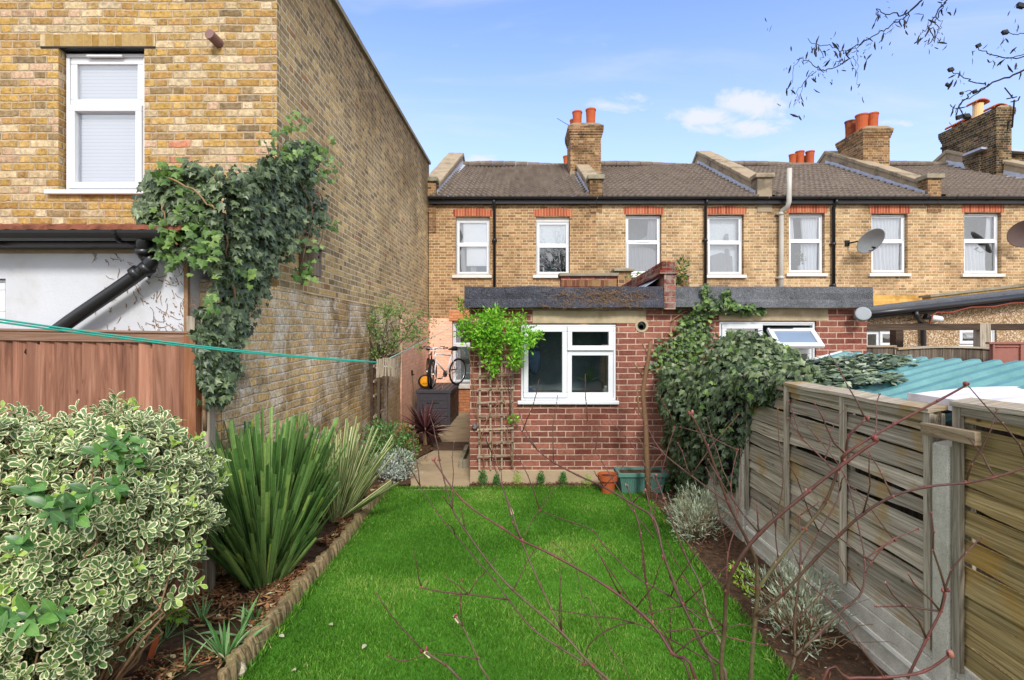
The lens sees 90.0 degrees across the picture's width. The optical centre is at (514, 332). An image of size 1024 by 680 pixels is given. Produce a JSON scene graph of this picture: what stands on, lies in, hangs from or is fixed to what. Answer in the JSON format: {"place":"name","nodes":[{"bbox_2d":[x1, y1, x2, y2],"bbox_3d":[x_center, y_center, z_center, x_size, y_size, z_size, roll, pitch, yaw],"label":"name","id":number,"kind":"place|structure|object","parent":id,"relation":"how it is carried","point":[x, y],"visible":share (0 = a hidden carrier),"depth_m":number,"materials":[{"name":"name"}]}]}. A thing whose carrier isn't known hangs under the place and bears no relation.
{"place":"outdoors","nodes":[
{"label":"outdoors","id":0,"kind":"place"},
{"bbox_2d":[404,412,469,489],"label":"path","id":1,"kind":"structure","parent":0,"point":[431,473],"depth_m":7.51,"materials":[{"name":"beige stone"}]},
{"bbox_2d":[431,442,468,450],"bbox_3d":[-1.108,1.940,8.775,0.596,0.040,0.650,0,0,0],"label":"manhole cover","id":2,"kind":"object","parent":1,"relation":"on","point":[448,446],"visible":0.8,"depth_m":8.71,"materials":[{"name":"metal"}]},
{"bbox_2d":[150,432,786,672],"bbox_3d":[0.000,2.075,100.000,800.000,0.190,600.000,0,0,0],"label":"ground","id":3,"kind":"structure","parent":0,"point":[469,484],"depth_m":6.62,"materials":[{"name":"brown soil"}]},
{"bbox_2d":[0,316,214,605],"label":"featheredge fence","id":4,"kind":"object","parent":3,"relation":"on","point":[53,373],"visible":0.27,"depth_m":3.68,"materials":[{"name":"brown wood"}]},
{"bbox_2d":[0,223,257,354],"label":"lean to","id":5,"kind":"object","parent":3,"relation":"on","point":[53,274],"visible":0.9,"depth_m":3.86,"materials":[{"name":"white paint"}]},
{"bbox_2d":[0,280,5,321],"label":"window","id":6,"kind":"structure","parent":5,"relation":"in","point":[2,282],"depth_m":3.89,"materials":[{"name":"white plastic"}]},
{"bbox_2d":[114,605,276,679],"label":"flower bed","id":7,"kind":"object","parent":3,"relation":"on","point":[209,672],"visible":0.13,"depth_m":3.15,"materials":[{"name":"soil"}]},
{"bbox_2d":[0,389,231,679],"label":"euonymus bush","id":8,"kind":"object","parent":7,"relation":"on","point":[98,550],"visible":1,"depth_m":2.42,"materials":[{"name":"green plant"}]},
{"bbox_2d":[146,634,160,659],"bbox_3d":[-2.149,1.875,3.050,0.030,0.099,0.110,0,0,-11],"label":"pot shard","id":9,"kind":"object","parent":7,"relation":"on","point":[152,650],"visible":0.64,"depth_m":3.04,"materials":[{"name":"ceramic"}]},
{"bbox_2d":[133,600,205,652],"bbox_3d":[-2.223,1.782,3.179,0.481,0.277,0.427,0,0,27],"label":"bulb plant","id":10,"kind":"object","parent":7,"relation":"on","point":[166,633],"visible":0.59,"depth_m":3.22,"materials":[{"name":"green plant"}]},
{"bbox_2d":[153,599,190,629],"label":"lime sprig","id":11,"kind":"object","parent":7,"relation":"on","point":[183,619],"visible":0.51,"depth_m":3.27,"materials":[{"name":"green plant"}]},
{"bbox_2d":[143,626,212,679],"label":"bulb plant","id":12,"kind":"object","parent":7,"relation":"on","point":[184,654],"visible":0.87,"depth_m":2.93,"materials":[{"name":"green plant"}]},
{"bbox_2d":[186,592,220,623],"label":"bulb plant","id":13,"kind":"object","parent":7,"relation":"on","point":[200,612],"visible":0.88,"depth_m":3.42,"materials":[{"name":"green plant"}]},
{"bbox_2d":[184,615,271,673],"bbox_3d":[-1.749,1.786,2.973,0.486,0.272,0.460,0,0,16],"label":"bulb plant","id":14,"kind":"object","parent":7,"relation":"on","point":[226,649],"visible":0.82,"depth_m":3.00,"materials":[{"name":"green plant"}]},
{"bbox_2d":[197,593,279,635],"bbox_3d":[-1.706,1.801,3.211,0.219,0.241,0.442,0,0,25],"label":"bulb plant","id":15,"kind":"object","parent":7,"relation":"on","point":[243,620],"visible":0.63,"depth_m":3.27,"materials":[{"name":"green plant"}]},
{"bbox_2d":[232,600,265,622],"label":"bulb plant","id":16,"kind":"object","parent":7,"relation":"on","point":[257,615],"visible":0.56,"depth_m":3.38,"materials":[{"name":"green plant"}]},
{"bbox_2d":[0,0,430,318],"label":"neighbour house","id":17,"kind":"structure","parent":3,"relation":"on","point":[104,104],"depth_m":5.05,"materials":[{"name":"brick"}]},
{"bbox_2d":[66,54,143,189],"bbox_3d":[-4.044,-2.072,5.093,0.798,1.375,0.105,0,0,0],"label":"window","id":18,"kind":"structure","parent":17,"relation":"in","point":[105,92],"depth_m":5.14,"materials":[{"name":"white plastic"}]},
{"bbox_2d":[298,244,325,284],"bbox_3d":[-2.210,-0.745,5.590,0.220,0.450,0.240,0,0,0],"label":"bird box","id":19,"kind":"object","parent":17,"relation":"attached to","point":[317,267],"visible":0.66,"depth_m":5.50,"materials":[{"name":"brown wood"}]},
{"bbox_2d":[122,485,378,679],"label":"bark mulch","id":20,"kind":"object","parent":3,"relation":"on","point":[242,598],"visible":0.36,"depth_m":3.55,"materials":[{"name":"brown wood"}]},
{"bbox_2d":[184,406,347,590],"bbox_3d":[-1.953,1.289,3.986,1.217,1.328,1.278,0,0,0],"label":"phormium","id":21,"kind":"object","parent":3,"relation":"on","point":[274,501],"visible":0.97,"depth_m":3.77,"materials":[{"name":"green plant"}]},
{"bbox_2d":[200,280,400,579],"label":"boundary wall","id":22,"kind":"structure","parent":3,"relation":"on","point":[323,393],"depth_m":5.75,"materials":[{"name":"brick"}]},
{"bbox_2d":[93,110,341,430],"bbox_3d":[-2.155,-0.744,4.767,1.142,3.058,2.548,0,0,24],"label":"ivy","id":23,"kind":"object","parent":22,"relation":"attached to","point":[229,254],"visible":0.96,"depth_m":3.90,"materials":[{"name":"green plant"}]},
{"bbox_2d":[370,348,387,452],"bbox_3d":[-2.228,1.151,8.528,0.075,1.801,1.058,0,0,0],"label":"ladder trellis","id":24,"kind":"object","parent":22,"relation":"attached to","point":[372,394],"visible":0.45,"depth_m":8.04,"materials":[{"name":"brown wood"}]},
{"bbox_2d":[217,479,390,679],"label":"log edging","id":25,"kind":"object","parent":3,"relation":"on","point":[248,648],"visible":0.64,"depth_m":3.55,"materials":[{"name":"brown wood"}]},
{"bbox_2d":[303,416,400,522],"bbox_3d":[-1.821,1.416,5.337,1.367,1.072,1.162,0,0,0],"label":"phormium","id":26,"kind":"object","parent":3,"relation":"on","point":[353,486],"visible":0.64,"depth_m":5.16,"materials":[{"name":"green plant"}]},
{"bbox_2d":[359,416,421,470],"bbox_3d":[-1.823,1.654,7.403,0.960,0.809,0.930,0,0,0],"label":"green shrub","id":27,"kind":"object","parent":3,"relation":"on","point":[405,437],"visible":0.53,"depth_m":7.35,"materials":[{"name":"green plant"}]},
{"bbox_2d":[370,447,422,482],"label":"silver shrub","id":28,"kind":"object","parent":3,"relation":"on","point":[395,468],"visible":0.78,"depth_m":6.73,"materials":[{"name":"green plant"}]},
{"bbox_2d":[387,420,422,452],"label":"russet shrub","id":29,"kind":"object","parent":3,"relation":"on","point":[406,431],"visible":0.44,"depth_m":8.41,"materials":[{"name":"brown plant"}]},
{"bbox_2d":[367,292,442,452],"bbox_3d":[-1.960,0.662,8.138,1.588,2.639,1.093,0,0,0],"label":"wall tree","id":30,"kind":"object","parent":3,"relation":"on","point":[379,352],"visible":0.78,"depth_m":8.12,"materials":[{"name":"green plant"}]},
{"bbox_2d":[400,314,428,431],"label":"painted wall","id":31,"kind":"structure","parent":3,"relation":"on","point":[415,361],"depth_m":11.19,"materials":[{"name":"pink paint"}]},
{"bbox_2d":[395,400,451,444],"bbox_3d":[-1.545,1.563,8.874,1.110,0.834,1.153,0,0,0],"label":"cordyline","id":32,"kind":"object","parent":3,"relation":"on","point":[423,424],"visible":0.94,"depth_m":8.83,"materials":[{"name":"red plant"}]},
{"bbox_2d":[416,383,458,424],"bbox_3d":[-1.788,1.691,12.125,0.785,0.838,1.690,0,0,0],"label":"storage box","id":33,"kind":"object","parent":3,"relation":"on","point":[444,397],"visible":0.77,"depth_m":11.30,"materials":[{"name":"grey plastic"}]},
{"bbox_2d":[418,374,432,388],"bbox_3d":[-2.020,1.115,11.591,0.321,0.309,0.162,0,0,0],"label":"hose reel","id":34,"kind":"object","parent":33,"relation":"on","point":[422,382],"visible":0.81,"depth_m":11.55,"materials":[{"name":"plastic"}]},
{"bbox_2d":[420,346,444,388],"bbox_3d":[-2.052,0.803,12.079,0.540,0.961,1.556,0,0,-29],"label":"bicycle","id":35,"kind":"object","parent":33,"relation":"on","point":[429,361],"visible":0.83,"depth_m":11.73,"materials":[{"name":"metal"}]},
{"bbox_2d":[423,346,465,388],"bbox_3d":[-1.610,0.800,12.076,0.511,0.968,1.557,0,0,40],"label":"bicycle","id":36,"kind":"object","parent":33,"relation":"on","point":[453,348],"visible":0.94,"depth_m":12.16,"materials":[{"name":"metal"}]},
{"bbox_2d":[459,445,469,467],"bbox_3d":[-0.690,1.910,7.800,0.220,0.180,1.000,0,0,0],"label":"brick gully","id":37,"kind":"object","parent":3,"relation":"on","point":[464,462],"visible":0.45,"depth_m":7.33,"materials":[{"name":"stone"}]},
{"bbox_2d":[469,483,616,488],"bbox_3d":[0.500,1.935,6.470,2.140,0.020,0.260,0,0,0],"label":"wall flower bed","id":38,"kind":"object","parent":3,"relation":"on","point":[529,484],"visible":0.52,"depth_m":6.51,"materials":[{"name":"soil"}]},
{"bbox_2d":[478,469,487,485],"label":"seedling","id":39,"kind":"object","parent":38,"relation":"on","point":[481,476],"visible":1,"depth_m":6.45,"materials":[{"name":"green plant"}]},
{"bbox_2d":[470,481,617,486],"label":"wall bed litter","id":40,"kind":"object","parent":38,"relation":"on","point":[523,485],"depth_m":6.45,"materials":[{"name":"brown plant"}]},
{"bbox_2d":[464,286,669,483],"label":"brick outhouse","id":41,"kind":"structure","parent":3,"relation":"on","point":[607,342],"depth_m":6.60,"materials":[{"name":"brick"}]},
{"bbox_2d":[454,296,470,318],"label":"wall shrub","id":42,"kind":"object","parent":41,"relation":"attached to","point":[460,305],"visible":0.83,"depth_m":6.63,"materials":[{"name":"green plant"}]},
{"bbox_2d":[477,349,513,470],"bbox_3d":[-0.244,0.989,6.522,0.464,1.551,0.041,0,0,0],"label":"trellis","id":43,"kind":"object","parent":41,"relation":"attached to","point":[490,415],"visible":0.79,"depth_m":6.53,"materials":[{"name":"brown wood"}]},
{"bbox_2d":[453,300,544,472],"bbox_3d":[-0.208,0.681,6.324,1.168,2.192,0.594,0,0,0],"label":"honeysuckle","id":44,"kind":"object","parent":43,"relation":"attached to","point":[480,334],"visible":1,"depth_m":6.31,"materials":[{"name":"green plant"}]},
{"bbox_2d":[528,343,540,373],"bbox_3d":[0.267,0.362,6.999,0.181,0.425,0.103,0,0,0],"label":"hanging jacket","id":45,"kind":"object","parent":41,"relation":"hanging from","point":[534,361],"visible":0.81,"depth_m":6.96,"materials":[{"name":"blue fabric"}]},
{"bbox_2d":[521,325,615,399],"bbox_3d":[0.696,0.388,7.161,1.226,0.976,1.118,0,0,0],"label":"window","id":46,"kind":"structure","parent":41,"relation":"in","point":[564,350],"depth_m":7.24,"materials":[{"name":"white plastic"}]},
{"bbox_2d":[575,361,601,380],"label":"house plant","id":47,"kind":"object","parent":41,"relation":"in","point":[590,375],"visible":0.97,"depth_m":6.98,"materials":[{"name":"green plant"}]},
{"bbox_2d":[558,267,634,286],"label":"parapet wall","id":48,"kind":"structure","parent":41,"relation":"on","point":[614,277],"depth_m":9.39,"materials":[{"name":"red brick"}]},
{"bbox_2d":[540,285,661,309],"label":"dead stems","id":49,"kind":"object","parent":41,"relation":"on","point":[601,294],"visible":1,"depth_m":6.45,"materials":[{"name":"brown plant"}]},
{"bbox_2d":[622,261,677,309],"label":"roof parapet","id":50,"kind":"structure","parent":41,"relation":"on","point":[663,273],"depth_m":6.44,"materials":[{"name":"red brick"}]},
{"bbox_2d":[695,476,738,537],"bbox_3d":[2.152,1.802,5.705,0.075,0.395,1.750,0,0,0],"label":"gravel board","id":51,"kind":"object","parent":3,"relation":"on","point":[731,523],"visible":0.12,"depth_m":5.17,"materials":[{"name":"concrete"}]},
{"bbox_2d":[683,367,738,502],"bbox_3d":[2.151,1.026,5.696,0.107,1.179,1.711,0,0,0],"label":"waney fence panel","id":52,"kind":"object","parent":51,"relation":"on","point":[713,476],"visible":0.05,"depth_m":5.40,"materials":[{"name":"brown wood"}]},
{"bbox_2d":[739,449,749,541],"bbox_3d":[2.167,1.246,4.770,0.125,1.608,0.100,0,0,0],"label":"concrete post","id":53,"kind":"object","parent":3,"relation":"on","point":[742,520],"visible":0.06,"depth_m":4.73,"materials":[{"name":"grey concrete"}]},
{"bbox_2d":[670,286,873,481],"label":"brick outhouse","id":54,"kind":"structure","parent":3,"relation":"on","point":[811,322],"depth_m":6.59,"materials":[{"name":"brick"}]},
{"bbox_2d":[624,257,690,286],"bbox_3d":[2.014,-0.758,7.373,0.259,0.443,1.840,0,0,-9],"label":"wall shrub","id":55,"kind":"object","parent":54,"relation":"on","point":[679,279],"visible":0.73,"depth_m":6.58,"materials":[{"name":"green plant"}]},
{"bbox_2d":[719,322,824,359],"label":"window","id":56,"kind":"structure","parent":54,"relation":"in","point":[802,336],"depth_m":6.60,"materials":[{"name":"white plastic"}]},
{"bbox_2d":[853,307,871,321],"bbox_3d":[4.397,-0.226,6.476,0.178,0.186,0.227,0,0,27],"label":"security light","id":57,"kind":"object","parent":54,"relation":"attached to","point":[862,314],"visible":1,"depth_m":6.40,"materials":[{"name":"white plastic"}]},
{"bbox_2d":[651,483,893,679],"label":"flower bed","id":58,"kind":"object","parent":3,"relation":"on","point":[852,651],"visible":0.41,"depth_m":3.42,"materials":[{"name":"soil"}]},
{"bbox_2d":[632,339,665,501],"bbox_3d":[1.545,1.026,5.880,0.386,1.891,0.066,0,0,0],"label":"pruned sapling","id":59,"kind":"object","parent":58,"relation":"on","point":[643,413],"visible":0.96,"depth_m":5.86,"materials":[{"name":"brown wood"}]},
{"bbox_2d":[646,480,753,544],"bbox_3d":[1.813,1.718,4.848,0.964,0.523,0.902,0,0,36],"label":"lavender","id":60,"kind":"object","parent":58,"relation":"on","point":[697,532],"visible":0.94,"depth_m":4.80,"materials":[{"name":"green plant"}]},
{"bbox_2d":[728,560,763,596],"bbox_3d":[1.786,1.917,3.989,0.213,0.120,0.576,0,0,8],"label":"seedling patch","id":61,"kind":"object","parent":58,"relation":"on","point":[744,587],"visible":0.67,"depth_m":3.98,"materials":[{"name":"green plant"}]},
{"bbox_2d":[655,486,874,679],"bbox_3d":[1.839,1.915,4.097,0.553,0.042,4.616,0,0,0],"label":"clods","id":62,"kind":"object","parent":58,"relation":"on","point":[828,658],"visible":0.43,"depth_m":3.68,"materials":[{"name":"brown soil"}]},
{"bbox_2d":[739,551,896,667],"bbox_3d":[1.884,1.727,3.262,0.792,0.548,1.054,0,0,19],"label":"lavender","id":63,"kind":"object","parent":58,"relation":"on","point":[803,623],"visible":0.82,"depth_m":3.19,"materials":[{"name":"green plant"}]},
{"bbox_2d":[644,283,921,498],"bbox_3d":[2.451,0.689,5.014,1.608,2.617,3.230,0,0,0],"label":"ivy mound","id":64,"kind":"object","parent":3,"relation":"on","point":[744,367],"visible":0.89,"depth_m":5.25,"materials":[{"name":"green plant"}]},
{"bbox_2d":[745,508,931,679],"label":"gravel board","id":65,"kind":"object","parent":3,"relation":"on","point":[888,658],"visible":0.48,"depth_m":3.11,"materials":[{"name":"concrete"}]},
{"bbox_2d":[744,379,947,649],"bbox_3d":[2.151,1.002,3.651,0.107,1.262,2.101,0,0,0],"label":"waney fence panel","id":66,"kind":"object","parent":65,"relation":"on","point":[765,481],"visible":0.75,"depth_m":3.23,"materials":[{"name":"grey wood"}]},
{"bbox_2d":[920,413,981,445],"bbox_3d":[2.110,0.495,2.470,0.100,0.150,0.361,0,0,0],"label":"wood plank","id":67,"kind":"object","parent":66,"relation":"attached to","point":[937,431],"visible":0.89,"depth_m":2.42,"materials":[{"name":"beige wood"}]},
{"bbox_2d":[867,345,896,354],"bbox_3d":[5.689,1.179,8.207,0.965,1.942,0.085,0,0,0],"label":"slatted fence","id":68,"kind":"object","parent":3,"relation":"on","point":[881,349],"visible":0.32,"depth_m":8.20,"materials":[{"name":"brown wood"}]},
{"bbox_2d":[760,351,1023,666],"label":"shed","id":69,"kind":"structure","parent":3,"relation":"on","point":[933,374],"depth_m":3.37,"materials":[{"name":"teal metal"}]},
{"bbox_2d":[907,386,1023,532],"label":"roof sheet","id":70,"kind":"object","parent":69,"relation":"on","point":[1014,394],"visible":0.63,"depth_m":2.65,"materials":[{"name":"white plastic"}]},
{"bbox_2d":[765,0,1023,122],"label":"bare tree","id":71,"kind":"object","parent":3,"relation":"on","point":[1018,5],"visible":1,"depth_m":3.60,"materials":[{"name":"brown plant"}]},
{"bbox_2d":[895,346,988,361],"bbox_3d":[6.692,1.178,7.907,1.581,1.943,0.085,0,0,0],"label":"slatted fence","id":72,"kind":"object","parent":3,"relation":"on","point":[963,353],"visible":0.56,"depth_m":7.90,"materials":[{"name":"brown wood"}]},
{"bbox_2d":[867,288,1023,346],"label":"pebble dash extension","id":73,"kind":"object","parent":3,"relation":"on","point":[1002,307],"visible":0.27,"depth_m":10.00,"materials":[{"name":"beige stone"}]},
{"bbox_2d":[867,330,889,344],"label":"window","id":74,"kind":"structure","parent":73,"relation":"in","point":[874,337],"depth_m":10.05,"materials":[{"name":"white plastic"}]},
{"bbox_2d":[923,314,943,323],"bbox_3d":[8.049,-0.253,9.895,0.355,0.206,0.226,0,0,0],"label":"wall light","id":75,"kind":"object","parent":73,"relation":"attached to","point":[935,318],"visible":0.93,"depth_m":9.80,"materials":[{"name":"white plastic"}]},
{"bbox_2d":[959,330,994,345],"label":"window","id":76,"kind":"structure","parent":73,"relation":"in","point":[965,336],"depth_m":10.04,"materials":[{"name":"white plastic"}]},
{"bbox_2d":[867,323,1023,346],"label":"pergola","id":77,"kind":"object","parent":3,"relation":"on","point":[981,334],"visible":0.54,"depth_m":8.37,"materials":[{"name":"brown wood"}]},
{"bbox_2d":[932,440,964,679],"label":"concrete post","id":78,"kind":"object","parent":3,"relation":"on","point":[942,521],"visible":0.47,"depth_m":2.52,"materials":[{"name":"grey concrete"}]},
{"bbox_2d":[955,666,980,679],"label":"gravel board","id":79,"kind":"object","parent":3,"relation":"on","point":[968,674],"visible":0.65,"depth_m":2.42,"materials":[{"name":"concrete"}]},
{"bbox_2d":[949,397,1023,679],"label":"waney fence panel","id":80,"kind":"object","parent":79,"relation":"on","point":[987,617],"visible":1,"depth_m":2.32,"materials":[{"name":"brown wood"}]},
{"bbox_2d":[918,284,1023,299],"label":"yellow wall","id":81,"kind":"structure","parent":3,"relation":"on","point":[974,291],"depth_m":11.60,"materials":[{"name":"stone"}]},
{"bbox_2d":[985,342,1023,362],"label":"painted fence panel","id":82,"kind":"object","parent":3,"relation":"on","point":[1004,352],"visible":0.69,"depth_m":7.50,"materials":[{"name":"pink paint"}]},
{"bbox_2d":[427,107,604,411],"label":"terraced house","id":83,"kind":"structure","parent":0,"point":[501,223],"depth_m":13.70,"materials":[{"name":"brick"}]},
{"bbox_2d":[0,316,469,362],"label":"washing line","id":84,"kind":"object","parent":83,"relation":"attached to","point":[158,341],"visible":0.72,"depth_m":1.45,"materials":[{"name":"teal plastic"}]},
{"bbox_2d":[453,321,469,382],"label":"window","id":85,"kind":"structure","parent":83,"relation":"in","point":[462,352],"depth_m":13.89,"materials":[{"name":"white plastic"}]},
{"bbox_2d":[457,220,489,274],"bbox_3d":[-1.117,-2.289,14.141,0.894,1.490,0.718,0,0,0],"label":"window","id":86,"kind":"structure","parent":83,"relation":"in","point":[473,236],"depth_m":13.86,"materials":[{"name":"white plastic"}]},
{"bbox_2d":[539,258,547,271],"bbox_3d":[0.783,-1.810,14.025,0.280,0.433,0.050,0,0,0],"label":"monitor","id":87,"kind":"object","parent":83,"relation":"in","point":[543,262],"visible":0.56,"depth_m":14.00,"materials":[{"name":"grey plastic"}]},
{"bbox_2d":[536,222,568,274],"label":"window","id":88,"kind":"structure","parent":83,"relation":"in","point":[552,238],"depth_m":13.86,"materials":[{"name":"white plastic"}]},
{"bbox_2d":[551,258,564,271],"bbox_3d":[1.188,-1.817,14.010,0.391,0.447,0.060,0,0,0],"label":"monitor","id":89,"kind":"object","parent":83,"relation":"in","point":[557,263],"visible":0.96,"depth_m":13.98,"materials":[{"name":"black plastic"}]},
{"bbox_2d":[238,484,802,679],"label":"lawn","id":90,"kind":"structure","parent":0,"point":[629,582],"depth_m":3.56,"materials":[{"name":"plant"}]},
{"bbox_2d":[597,471,617,493],"bbox_3d":[1.128,1.827,6.200,0.248,0.225,0.248,0,0,0],"label":"flower pot","id":91,"kind":"object","parent":90,"relation":"on","point":[604,476],"visible":0.79,"depth_m":6.13,"materials":[{"name":"ceramic"}]},
{"bbox_2d":[614,467,667,493],"bbox_3d":[1.538,1.817,6.270,0.593,0.257,0.310,0,0,0],"label":"planter trough","id":92,"kind":"object","parent":90,"relation":"on","point":[633,478],"visible":0.89,"depth_m":6.15,"materials":[{"name":"plastic"}]},
{"bbox_2d":[376,352,1023,679],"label":"dogwood","id":93,"kind":"object","parent":90,"relation":"on","point":[945,590],"visible":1,"depth_m":1.40,"materials":[{"name":"red plant"}]},
{"bbox_2d":[338,0,1023,173],"label":"sky","id":94,"kind":"structure","parent":0,"point":[666,81],"materials":[{"name":"blue"}]},
{"bbox_2d":[596,151,774,286],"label":"terraced house","id":95,"kind":"structure","parent":0,"point":[703,213],"depth_m":13.70,"materials":[{"name":"brick"}]},
{"bbox_2d":[626,216,659,273],"bbox_3d":[3.452,-2.349,14.135,0.935,1.581,0.730,0,0,0],"label":"window","id":96,"kind":"structure","parent":95,"relation":"in","point":[642,232],"depth_m":13.90,"materials":[{"name":"white plastic"}]},
{"bbox_2d":[708,216,741,274],"bbox_3d":[5.651,-2.342,14.135,0.949,1.595,0.730,0,0,0],"label":"window","id":97,"kind":"structure","parent":95,"relation":"in","point":[724,232],"depth_m":13.92,"materials":[{"name":"white plastic"}]},
{"bbox_2d":[733,111,944,305],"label":"terraced house","id":98,"kind":"structure","parent":0,"point":[856,186],"depth_m":13.70,"materials":[{"name":"brick"}]},
{"bbox_2d":[794,250,805,269],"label":"house plant","id":99,"kind":"object","parent":98,"relation":"in","point":[798,257],"visible":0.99,"depth_m":13.91,"materials":[{"name":"white plant"}]},
{"bbox_2d":[789,214,821,272],"bbox_3d":[7.823,-2.383,14.135,0.935,1.595,0.730,0,0,0],"label":"window","id":100,"kind":"structure","parent":98,"relation":"in","point":[805,230],"depth_m":13.89,"materials":[{"name":"white plastic"}]},
{"bbox_2d":[845,228,884,252],"bbox_3d":[9.070,-2.352,13.263,0.874,0.575,0.594,0,0,33],"label":"satellite dish","id":101,"kind":"object","parent":98,"relation":"attached to","point":[870,240],"visible":1,"depth_m":13.25,"materials":[{"name":"metal"}]},
{"bbox_2d":[871,215,903,272],"bbox_3d":[10.035,-2.376,14.135,0.949,1.581,0.730,0,0,0],"label":"window","id":102,"kind":"structure","parent":98,"relation":"in","point":[888,257],"depth_m":13.89,"materials":[{"name":"white plastic"}]},
{"bbox_2d":[890,98,1023,293],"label":"terraced house","id":103,"kind":"structure","parent":0,"point":[978,161],"depth_m":13.93,"materials":[{"name":"brick"}]},
{"bbox_2d":[964,214,996,273],"bbox_3d":[12.529,-2.383,14.135,0.976,1.622,0.730,0,0,0],"label":"window","id":104,"kind":"structure","parent":103,"relation":"in","point":[980,230],"depth_m":13.90,"materials":[{"name":"white plastic"}]},
{"bbox_2d":[1004,87,1020,128],"bbox_3d":[15.798,-7.116,16.275,0.517,1.326,0.093,0,0,0],"label":"tv aerial","id":105,"kind":"object","parent":103,"relation":"attached to","point":[1013,101],"visible":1,"depth_m":16.26,"materials":[{"name":"grey metal"}]},
{"bbox_2d":[1006,220,1023,246],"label":"satellite dish","id":106,"kind":"object","parent":103,"relation":"attached to","point":[1015,235],"visible":1,"depth_m":13.34,"materials":[{"name":"metal"}]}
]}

